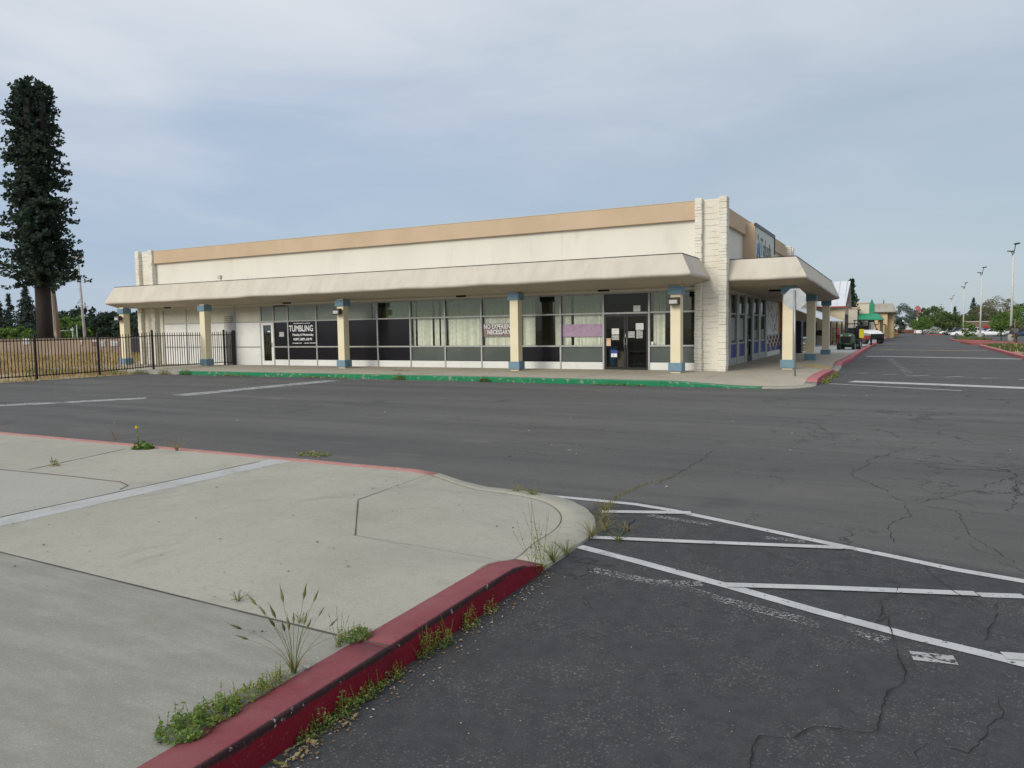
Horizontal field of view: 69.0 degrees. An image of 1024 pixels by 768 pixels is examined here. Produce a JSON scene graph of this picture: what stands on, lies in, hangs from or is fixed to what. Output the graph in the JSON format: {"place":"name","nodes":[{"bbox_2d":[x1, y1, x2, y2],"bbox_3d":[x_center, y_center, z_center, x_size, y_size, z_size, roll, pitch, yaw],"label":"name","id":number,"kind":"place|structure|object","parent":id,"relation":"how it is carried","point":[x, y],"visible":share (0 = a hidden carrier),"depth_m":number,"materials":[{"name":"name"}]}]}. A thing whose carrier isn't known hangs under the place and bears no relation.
{"place":"outdoors","nodes":[
{"label":"outdoors","id":0,"kind":"place"},
{"bbox_2d":[0,350,150,382],"bbox_3d":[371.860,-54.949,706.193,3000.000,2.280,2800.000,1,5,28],"label":"ground","id":1,"kind":"structure","parent":0,"point":[14,379],"depth_m":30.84,"materials":[{"name":"plant"}]},
{"bbox_2d":[1,293,15,328],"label":"conifer tree","id":2,"kind":"object","parent":1,"relation":"on","point":[7,312],"visible":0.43,"depth_m":149.48,"materials":[{"name":"green plant"}]},
{"bbox_2d":[0,325,36,339],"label":"leafy tree","id":3,"kind":"object","parent":1,"relation":"on","point":[13,332],"visible":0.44,"depth_m":104.08,"materials":[{"name":"green plant"}]},
{"bbox_2d":[5,322,36,337],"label":"leafy tree","id":4,"kind":"object","parent":1,"relation":"on","point":[29,325],"visible":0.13,"depth_m":110.16,"materials":[{"name":"green plant"}]},
{"bbox_2d":[12,285,35,327],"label":"conifer tree","id":5,"kind":"object","parent":1,"relation":"on","point":[27,313],"visible":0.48,"depth_m":149.06,"materials":[{"name":"green plant"}]},
{"bbox_2d":[0,75,91,337],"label":"pine cell mast","id":6,"kind":"object","parent":1,"relation":"on","point":[36,217],"visible":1,"depth_m":60.37,"materials":[{"name":"plastic"}]},
{"bbox_2d":[51,291,60,337],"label":"wooden pole","id":7,"kind":"object","parent":1,"relation":"on","point":[56,325],"visible":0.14,"depth_m":65.74,"materials":[{"name":"wood"}]},
{"bbox_2d":[0,337,138,355],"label":"boundary wall","id":8,"kind":"structure","parent":1,"relation":"on","point":[49,345],"depth_m":61.44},
{"bbox_2d":[62,254,87,337],"bbox_3d":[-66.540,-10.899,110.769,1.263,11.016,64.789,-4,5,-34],"label":"utility pole","id":9,"kind":"object","parent":1,"relation":"on","point":[82,309],"visible":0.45,"depth_m":84.73,"materials":[{"name":"brown wood"}]},
{"bbox_2d":[0,330,154,378],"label":"metal fence","id":10,"kind":"object","parent":1,"relation":"on","point":[97,338],"visible":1,"depth_m":30.17,"materials":[{"name":"black paint"}]},
{"bbox_2d":[59,315,96,337],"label":"leafy tree","id":11,"kind":"object","parent":1,"relation":"on","point":[70,322],"visible":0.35,"depth_m":91.04,"materials":[{"name":"green plant"}]},
{"bbox_2d":[60,305,113,337],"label":"leafy tree","id":12,"kind":"object","parent":1,"relation":"on","point":[75,313],"visible":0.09,"depth_m":102.96,"materials":[{"name":"green plant"}]},
{"bbox_2d":[74,310,138,337],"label":"leafy tree","id":13,"kind":"object","parent":1,"relation":"on","point":[105,319],"visible":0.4,"depth_m":92.77,"materials":[{"name":"green plant"}]},
{"bbox_2d":[44,368,178,374],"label":"kerb","id":14,"kind":"structure","parent":1,"relation":"on","point":[174,372],"depth_m":31.99,"materials":[{"name":"concrete"}]},
{"bbox_2d":[117,318,138,336],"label":"leafy tree","id":15,"kind":"object","parent":1,"relation":"on","point":[134,324],"visible":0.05,"depth_m":88.24,"materials":[{"name":"green plant"}]},
{"bbox_2d":[105,195,839,372],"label":"shop building","id":16,"kind":"structure","parent":1,"relation":"on","point":[698,284],"depth_m":30.24,"materials":[{"name":"paint"}]},
{"bbox_2d":[259,305,286,364],"bbox_3d":[-11.251,-2.296,35.227,1.737,2.820,0.152,1,5,28],"label":"door","id":17,"kind":"structure","parent":16,"relation":"in","point":[265,312],"depth_m":35.41,"materials":[{"name":"metal"}]},
{"bbox_2d":[272,305,287,364],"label":"window","id":18,"kind":"structure","parent":16,"relation":"in","point":[280,340],"depth_m":35.10,"materials":[{"name":"glass"}]},
{"bbox_2d":[286,304,316,365],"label":"window","id":19,"kind":"structure","parent":16,"relation":"in","point":[301,330],"depth_m":34.44,"materials":[{"name":"glass"}]},
{"bbox_2d":[315,303,338,365],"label":"window","id":20,"kind":"structure","parent":16,"relation":"in","point":[326,327],"depth_m":33.75,"materials":[{"name":"glass"}]},
{"bbox_2d":[348,302,377,366],"bbox_3d":[-6.627,-2.187,32.822,1.742,2.820,0.115,1,5,28],"label":"window","id":21,"kind":"structure","parent":16,"relation":"in","point":[362,327],"depth_m":32.79,"materials":[{"name":"glass"}]},
{"bbox_2d":[376,300,412,366],"bbox_3d":[-5.042,-2.154,32.054,1.790,2.820,0.228,1,5,28],"label":"window","id":22,"kind":"structure","parent":16,"relation":"in","point":[393,335],"depth_m":32.04,"materials":[{"name":"glass"}]},
{"bbox_2d":[409,299,444,366],"bbox_3d":[-3.524,-2.118,31.260,1.742,2.820,0.232,1,5,28],"label":"window","id":23,"kind":"structure","parent":16,"relation":"in","point":[427,351],"depth_m":31.33,"materials":[{"name":"glass"}]},
{"bbox_2d":[443,298,480,367],"bbox_3d":[-1.987,-2.082,30.452,1.742,2.820,0.230,1,5,28],"label":"window","id":24,"kind":"structure","parent":16,"relation":"in","point":[465,318],"depth_m":30.50,"materials":[{"name":"glass"}]},
{"bbox_2d":[480,297,509,367],"bbox_3d":[-0.449,-2.045,29.646,1.742,2.820,0.231,1,5,28],"label":"window","id":25,"kind":"structure","parent":16,"relation":"in","point":[496,332],"depth_m":29.76,"materials":[{"name":"glass"}]},
{"bbox_2d":[522,295,559,368],"bbox_3d":[1.089,-2.009,28.839,1.742,2.820,0.231,1,5,28],"label":"window","id":26,"kind":"structure","parent":16,"relation":"in","point":[531,351],"depth_m":28.92,"materials":[{"name":"glass"}]},
{"bbox_2d":[559,293,602,368],"bbox_3d":[2.626,-1.972,28.031,1.742,2.820,0.228,1,5,28],"label":"window","id":27,"kind":"structure","parent":16,"relation":"in","point":[586,330],"depth_m":28.04,"materials":[{"name":"glass"}]},
{"bbox_2d":[608,346,617,366],"bbox_3d":[3.779,-1.002,27.866,0.395,0.850,0.395,1,5,28],"label":"waste bin","id":28,"kind":"object","parent":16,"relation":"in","point":[612,361],"visible":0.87,"depth_m":27.72,"materials":[{"name":"blue plastic"}]},
{"bbox_2d":[617,351,623,366],"bbox_3d":[4.117,-0.886,27.653,0.380,0.640,0.338,1,5,28],"label":"waste bin","id":29,"kind":"object","parent":16,"relation":"in","point":[620,358],"visible":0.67,"depth_m":27.54,"materials":[{"name":"grey plastic"}]},
{"bbox_2d":[602,291,647,369],"bbox_3d":[4.126,-1.930,27.158,1.737,2.820,0.153,1,5,28],"label":"door","id":30,"kind":"structure","parent":16,"relation":"in","point":[628,334],"depth_m":27.18,"materials":[{"name":"glass"}]},
{"bbox_2d":[648,290,694,370],"bbox_3d":[5.689,-1.899,26.423,1.715,2.820,0.228,1,5,28],"label":"window","id":31,"kind":"structure","parent":16,"relation":"in","point":[658,352],"depth_m":26.65,"materials":[{"name":"glass"}]},
{"bbox_2d":[726,293,730,365],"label":"window","id":32,"kind":"structure","parent":16,"relation":"in","point":[729,319],"depth_m":28.43,"materials":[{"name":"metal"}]},
{"bbox_2d":[729,292,739,365],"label":"window","id":33,"kind":"structure","parent":16,"relation":"in","point":[735,298],"depth_m":29.64,"materials":[{"name":"glass"}]},
{"bbox_2d":[739,294,747,363],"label":"window","id":34,"kind":"structure","parent":16,"relation":"in","point":[743,298],"depth_m":31.14,"materials":[{"name":"glass"}]},
{"bbox_2d":[747,296,753,360],"bbox_3d":[10.301,-2.404,32.368,0.165,2.810,1.630,1,5,28],"label":"door","id":35,"kind":"structure","parent":16,"relation":"in","point":[750,307],"depth_m":32.62,"materials":[{"name":"glass"}]},
{"bbox_2d":[754,297,760,359],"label":"window","id":36,"kind":"structure","parent":16,"relation":"in","point":[757,301],"depth_m":34.12,"materials":[{"name":"glass"}]},
{"bbox_2d":[760,298,767,357],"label":"window","id":37,"kind":"structure","parent":16,"relation":"in","point":[764,302],"depth_m":35.78,"materials":[{"name":"glass"}]},
{"bbox_2d":[796,281,851,344],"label":"farm store","id":38,"kind":"structure","parent":1,"relation":"on","point":[839,310],"depth_m":68.72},
{"bbox_2d":[848,299,884,332],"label":"grocery store","id":39,"kind":"structure","parent":1,"relation":"on","point":[867,311],"depth_m":83.30,"materials":[{"name":"green metal"}]},
{"bbox_2d":[874,300,896,337],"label":"building","id":40,"kind":"structure","parent":1,"relation":"on","point":[887,312],"depth_m":117.86,"materials":[{"name":"paint"}]},
{"bbox_2d":[964,321,990,328],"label":"brown restaurant","id":41,"kind":"structure","parent":1,"relation":"on","point":[984,324],"depth_m":195.03,"materials":[{"name":"brown wood"}]},
{"bbox_2d":[0,434,560,767],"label":"pavement","id":42,"kind":"structure","parent":0,"point":[97,672],"depth_m":4.92,"materials":[{"name":"concrete"}]},
{"bbox_2d":[152,702,215,745],"bbox_3d":[-1.283,1.305,2.911,0.223,0.117,0.232,1,5,28],"label":"weed clump","id":43,"kind":"object","parent":42,"relation":"on","point":[193,734],"visible":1,"depth_m":2.89,"materials":[{"name":"green plant"}]},
{"bbox_2d":[192,682,243,724],"bbox_3d":[-1.208,1.300,3.042,0.181,0.102,0.233,1,5,28],"label":"weed clump","id":44,"kind":"object","parent":42,"relation":"on","point":[218,705],"visible":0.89,"depth_m":3.04,"materials":[{"name":"green plant"}]},
{"bbox_2d":[225,673,271,707],"bbox_3d":[-1.129,1.298,3.185,0.141,0.081,0.224,1,5,28],"label":"weed clump","id":45,"kind":"object","parent":42,"relation":"on","point":[241,690],"visible":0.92,"depth_m":3.18,"materials":[{"name":"green plant"}]},
{"bbox_2d":[254,661,290,691],"bbox_3d":[-1.060,1.285,3.294,0.114,0.085,0.186,1,5,28],"label":"weed clump","id":46,"kind":"object","parent":42,"relation":"on","point":[276,676],"visible":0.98,"depth_m":3.29,"materials":[{"name":"green plant"}]},
{"bbox_2d":[0,449,560,645],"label":"pavement joints","id":47,"kind":"object","parent":42,"relation":"on","point":[211,603],"visible":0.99,"depth_m":5.10,"materials":[{"name":"concrete"}]},
{"bbox_2d":[230,584,347,673],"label":"seeding grass","id":48,"kind":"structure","parent":42,"relation":"on","point":[293,669],"depth_m":3.38,"materials":[{"name":"green plant"}]},
{"bbox_2d":[328,605,349,646],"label":"weed clump","id":49,"kind":"object","parent":42,"relation":"on","point":[339,642],"visible":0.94,"depth_m":3.67,"materials":[{"name":"green plant"}]},
{"bbox_2d":[341,622,372,643],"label":"weed clump","id":50,"kind":"object","parent":42,"relation":"on","point":[357,633],"visible":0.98,"depth_m":3.77,"materials":[{"name":"green plant"}]},
{"bbox_2d":[63,337,884,385],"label":"pavement","id":51,"kind":"structure","parent":0,"point":[767,371],"depth_m":27.03,"materials":[{"name":"concrete"}]},
{"bbox_2d":[155,330,225,366],"bbox_3d":[-15.073,-1.657,34.961,0.084,1.760,3.952,1,5,28],"label":"metal fence","id":52,"kind":"object","parent":51,"relation":"on","point":[192,335],"visible":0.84,"depth_m":34.70,"materials":[{"name":"metal"}]},
{"bbox_2d":[224,330,235,364],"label":"fence gate","id":53,"kind":"structure","parent":51,"relation":"on","point":[232,342],"depth_m":36.42,"materials":[{"name":"metal"}]},
{"bbox_2d":[784,288,805,375],"bbox_3d":[8.510,-1.524,22.450,0.628,2.695,0.080,2,5,32],"label":"stop sign","id":54,"kind":"object","parent":51,"relation":"on","point":[794,299],"visible":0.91,"depth_m":22.39,"materials":[{"name":"grey metal"}]},
{"bbox_2d":[796,321,802,352],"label":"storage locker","id":55,"kind":"object","parent":51,"relation":"on","point":[799,336],"visible":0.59,"depth_m":40.54,"materials":[{"name":"metal"}]},
{"bbox_2d":[837,323,861,349],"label":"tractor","id":56,"kind":"object","parent":51,"relation":"on","point":[847,339],"visible":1,"depth_m":45.19,"materials":[{"name":"metal"}]},
{"bbox_2d":[848,277,864,325],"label":"conifer tree","id":57,"kind":"object","parent":51,"relation":"on","point":[854,298],"visible":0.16,"depth_m":83.38,"materials":[{"name":"green plant"}]},
{"bbox_2d":[848,320,883,343],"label":"utility cart","id":58,"kind":"object","parent":51,"relation":"on","point":[877,335],"visible":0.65,"depth_m":60.04,"materials":[{"name":"white paint"}]},
{"bbox_2d":[0,332,1023,767],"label":"road","id":59,"kind":"structure","parent":0,"point":[674,674],"depth_m":5.57,"materials":[{"name":"asphalt"}]},
{"bbox_2d":[0,432,436,474],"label":"kerb","id":60,"kind":"structure","parent":59,"relation":"on","point":[278,458],"depth_m":9.43,"materials":[{"name":"concrete"}]},
{"bbox_2d":[130,438,154,449],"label":"rosette weed","id":61,"kind":"object","parent":60,"relation":"on","point":[146,445],"visible":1,"depth_m":10.12,"materials":[{"name":"green plant"}]},
{"bbox_2d":[137,640,390,767],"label":"kerb","id":62,"kind":"structure","parent":59,"relation":"on","point":[260,731],"depth_m":3.09,"materials":[{"name":"red paint"}]},
{"bbox_2d":[273,735,324,766],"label":"dead leaf pile","id":63,"kind":"object","parent":59,"relation":"on","point":[312,742],"visible":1,"depth_m":3.01,"materials":[{"name":"brown plant"}]},
{"bbox_2d":[296,451,331,456],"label":"weed clump","id":64,"kind":"object","parent":59,"relation":"on","point":[320,453],"visible":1,"depth_m":10.28,"materials":[{"name":"green plant"}]},
{"bbox_2d":[296,707,335,743],"bbox_3d":[-0.833,1.435,3.161,0.095,0.095,0.221,1,5,28],"label":"weed clump","id":65,"kind":"object","parent":59,"relation":"on","point":[313,735],"visible":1,"depth_m":3.17,"materials":[{"name":"green plant"}]},
{"bbox_2d":[331,686,363,718],"bbox_3d":[-0.740,1.411,3.333,0.099,0.115,0.195,1,5,28],"label":"weed clump","id":66,"kind":"object","parent":59,"relation":"on","point":[342,710],"visible":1,"depth_m":3.32,"materials":[{"name":"green plant"}]},
{"bbox_2d":[355,670,384,702],"bbox_3d":[-0.671,1.405,3.482,0.102,0.102,0.208,1,5,28],"label":"weed clump","id":67,"kind":"object","parent":59,"relation":"on","point":[372,688],"visible":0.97,"depth_m":3.46,"materials":[{"name":"green plant"}]},
{"bbox_2d":[381,661,406,686],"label":"weed clump","id":68,"kind":"object","parent":59,"relation":"on","point":[396,672],"visible":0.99,"depth_m":3.63,"materials":[{"name":"green plant"}]},
{"bbox_2d":[413,620,437,658],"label":"weed clump","id":69,"kind":"object","parent":59,"relation":"on","point":[423,652],"visible":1,"depth_m":3.88,"materials":[{"name":"green plant"}]},
{"bbox_2d":[430,618,452,648],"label":"weed clump","id":70,"kind":"object","parent":59,"relation":"on","point":[445,639],"visible":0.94,"depth_m":4.00,"materials":[{"name":"green plant"}]},
{"bbox_2d":[360,559,544,674],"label":"kerb","id":71,"kind":"structure","parent":59,"relation":"on","point":[449,605],"depth_m":4.24,"materials":[{"name":"red paint"}]},
{"bbox_2d":[460,604,480,630],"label":"weed clump","id":72,"kind":"object","parent":59,"relation":"on","point":[467,622],"visible":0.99,"depth_m":4.26,"materials":[{"name":"green plant"}]},
{"bbox_2d":[179,371,762,388],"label":"kerb","id":73,"kind":"structure","parent":59,"relation":"on","point":[667,383],"depth_m":24.12,"materials":[{"name":"green paint"}]},
{"bbox_2d":[483,594,497,614],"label":"weed clump","id":74,"kind":"object","parent":59,"relation":"on","point":[488,609],"visible":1,"depth_m":4.47,"materials":[{"name":"green plant"}]},
{"bbox_2d":[0,341,1023,666],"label":"road markings","id":75,"kind":"object","parent":59,"relation":"on","point":[1002,657],"visible":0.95,"depth_m":5.04,"materials":[{"name":"paint"}]},
{"bbox_2d":[432,473,595,568],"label":"kerb","id":76,"kind":"structure","parent":59,"relation":"on","point":[573,514],"depth_m":6.42,"materials":[{"name":"concrete"}]},
{"bbox_2d":[540,542,566,562],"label":"grass tuft","id":77,"kind":"object","parent":76,"relation":"on","point":[552,558],"visible":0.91,"depth_m":5.38,"materials":[{"name":"green plant"}]},
{"bbox_2d":[13,357,1014,767],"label":"litter","id":78,"kind":"object","parent":59,"relation":"on","point":[447,643],"visible":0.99,"depth_m":3.94,"materials":[{"name":"white plant"}]},
{"bbox_2d":[513,501,560,572],"bbox_3d":[0.154,1.056,5.192,0.295,0.485,0.246,-4,5,-36],"label":"tall weed","id":79,"kind":"object","parent":59,"relation":"on","point":[535,555],"visible":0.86,"depth_m":5.19,"materials":[{"name":"green plant"}]},
{"bbox_2d":[553,539,580,554],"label":"grass tuft","id":80,"kind":"object","parent":59,"relation":"on","point":[567,551],"visible":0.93,"depth_m":5.58,"materials":[{"name":"green plant"}]},
{"bbox_2d":[579,520,602,538],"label":"grass tuft","id":81,"kind":"object","parent":59,"relation":"on","point":[591,535],"visible":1,"depth_m":6.00,"materials":[{"name":"green plant"}]},
{"bbox_2d":[591,508,617,520],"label":"grass tuft","id":82,"kind":"object","parent":59,"relation":"on","point":[605,517],"visible":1,"depth_m":6.54,"materials":[{"name":"green plant"}]},
{"bbox_2d":[593,518,618,530],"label":"grass tuft","id":83,"kind":"object","parent":59,"relation":"on","point":[606,526],"visible":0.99,"depth_m":6.23,"materials":[{"name":"green plant"}]},
{"bbox_2d":[603,466,729,506],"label":"crack grass","id":84,"kind":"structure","parent":59,"relation":"on","point":[639,486],"depth_m":7.80,"materials":[{"name":"green plant"}]},
{"bbox_2d":[500,424,1023,767],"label":"road cracks","id":85,"kind":"object","parent":59,"relation":"on","point":[588,570],"visible":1,"depth_m":4.27,"materials":[{"name":"asphalt"}]},
{"bbox_2d":[762,381,816,388],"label":"kerb","id":86,"kind":"structure","parent":59,"relation":"on","point":[809,384],"depth_m":20.11,"materials":[{"name":"concrete"}]},
{"bbox_2d":[806,369,836,384],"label":"kerb","id":87,"kind":"structure","parent":59,"relation":"on","point":[818,377],"depth_m":23.01,"materials":[{"name":"concrete"}]},
{"bbox_2d":[834,337,887,365],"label":"kerb","id":88,"kind":"structure","parent":59,"relation":"on","point":[849,358],"depth_m":37.23,"materials":[{"name":"concrete"}]},
{"bbox_2d":[894,303,916,333],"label":"lot tree","id":89,"kind":"object","parent":59,"relation":"on","point":[903,307],"visible":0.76,"depth_m":228.77,"materials":[{"name":"green plant"}]},
{"bbox_2d":[914,316,933,334],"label":"lot tree","id":90,"kind":"object","parent":59,"relation":"on","point":[921,321],"visible":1,"depth_m":164.17,"materials":[{"name":"green plant"}]},
{"bbox_2d":[920,306,944,330],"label":"lot tree","id":91,"kind":"object","parent":59,"relation":"on","point":[934,310],"visible":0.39,"depth_m":213.64,"materials":[{"name":"green plant"}]},
{"bbox_2d":[925,310,964,331],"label":"lot tree","id":92,"kind":"object","parent":59,"relation":"on","point":[949,318],"visible":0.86,"depth_m":183.13,"materials":[{"name":"green plant"}]},
{"bbox_2d":[959,322,976,336],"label":"shrub","id":93,"kind":"object","parent":59,"relation":"on","point":[965,332],"visible":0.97,"depth_m":111.74,"materials":[{"name":"green plant"}]},
{"bbox_2d":[950,339,993,340],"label":"planter island","id":94,"kind":"structure","parent":59,"relation":"on","point":[970,340],"depth_m":78.52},
{"bbox_2d":[953,336,1023,354],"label":"planter grass","id":95,"kind":"structure","parent":94,"relation":"on","point":[1017,347],"depth_m":48.13,"materials":[{"name":"green plant"}]},
{"bbox_2d":[977,267,985,336],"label":"lot lamp","id":96,"kind":"object","parent":59,"relation":"on","point":[979,334],"visible":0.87,"depth_m":109.72,"materials":[{"name":"metal"}]},
{"bbox_2d":[966,304,1000,324],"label":"lot tree","id":97,"kind":"object","parent":59,"relation":"on","point":[975,312],"visible":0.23,"depth_m":223.95,"materials":[{"name":"green plant"}]},
{"bbox_2d":[978,329,1004,335],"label":"parked car","id":98,"kind":"object","parent":59,"relation":"on","point":[988,332],"visible":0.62,"depth_m":147.33,"materials":[{"name":"white paint"}]},
{"bbox_2d":[960,341,1023,344],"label":"planter island","id":99,"kind":"structure","parent":59,"relation":"on","point":[979,342],"depth_m":63.80,"materials":[{"name":"red concrete"}]},
{"bbox_2d":[1009,321,1023,342],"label":"young tree","id":100,"kind":"object","parent":99,"relation":"on","point":[1018,327],"visible":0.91,"depth_m":62.92,"materials":[{"name":"green plant"}]},
{"bbox_2d":[976,309,1008,324],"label":"lot tree","id":101,"kind":"object","parent":59,"relation":"on","point":[989,313],"visible":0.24,"depth_m":213.84,"materials":[{"name":"green plant"}]},
{"bbox_2d":[979,295,1017,321],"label":"lot tree","id":102,"kind":"object","parent":59,"relation":"on","point":[988,304],"visible":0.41,"depth_m":233.60,"materials":[{"name":"green plant"}]},
{"bbox_2d":[979,344,1023,358],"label":"planter island","id":103,"kind":"structure","parent":59,"relation":"on","point":[1018,354],"depth_m":39.15,"materials":[{"name":"concrete"}]},
{"bbox_2d":[988,310,1016,340],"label":"young tree","id":104,"kind":"object","parent":59,"relation":"on","point":[1000,327],"visible":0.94,"depth_m":85.61,"materials":[{"name":"green plant"}]},
{"bbox_2d":[1007,242,1019,341],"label":"lot lamp","id":105,"kind":"object","parent":59,"relation":"on","point":[1009,338],"visible":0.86,"depth_m":79.68,"materials":[{"name":"metal"}]},
{"bbox_2d":[1007,305,1023,327],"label":"lot tree","id":106,"kind":"object","parent":59,"relation":"on","point":[1019,308],"visible":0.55,"depth_m":179.54,"materials":[{"name":"green plant"}]},
{"bbox_2d":[0,0,1023,324],"label":"sky","id":107,"kind":"structure","parent":0,"point":[881,142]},
{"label":"planter island","id":108,"kind":"object","parent":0,"visible":0},
{"bbox_2d":[923,326,941,333],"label":"shrub","id":109,"kind":"object","parent":108,"relation":"on","point":[929,331],"visible":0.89,"depth_m":174.33,"materials":[{"name":"green plant"}]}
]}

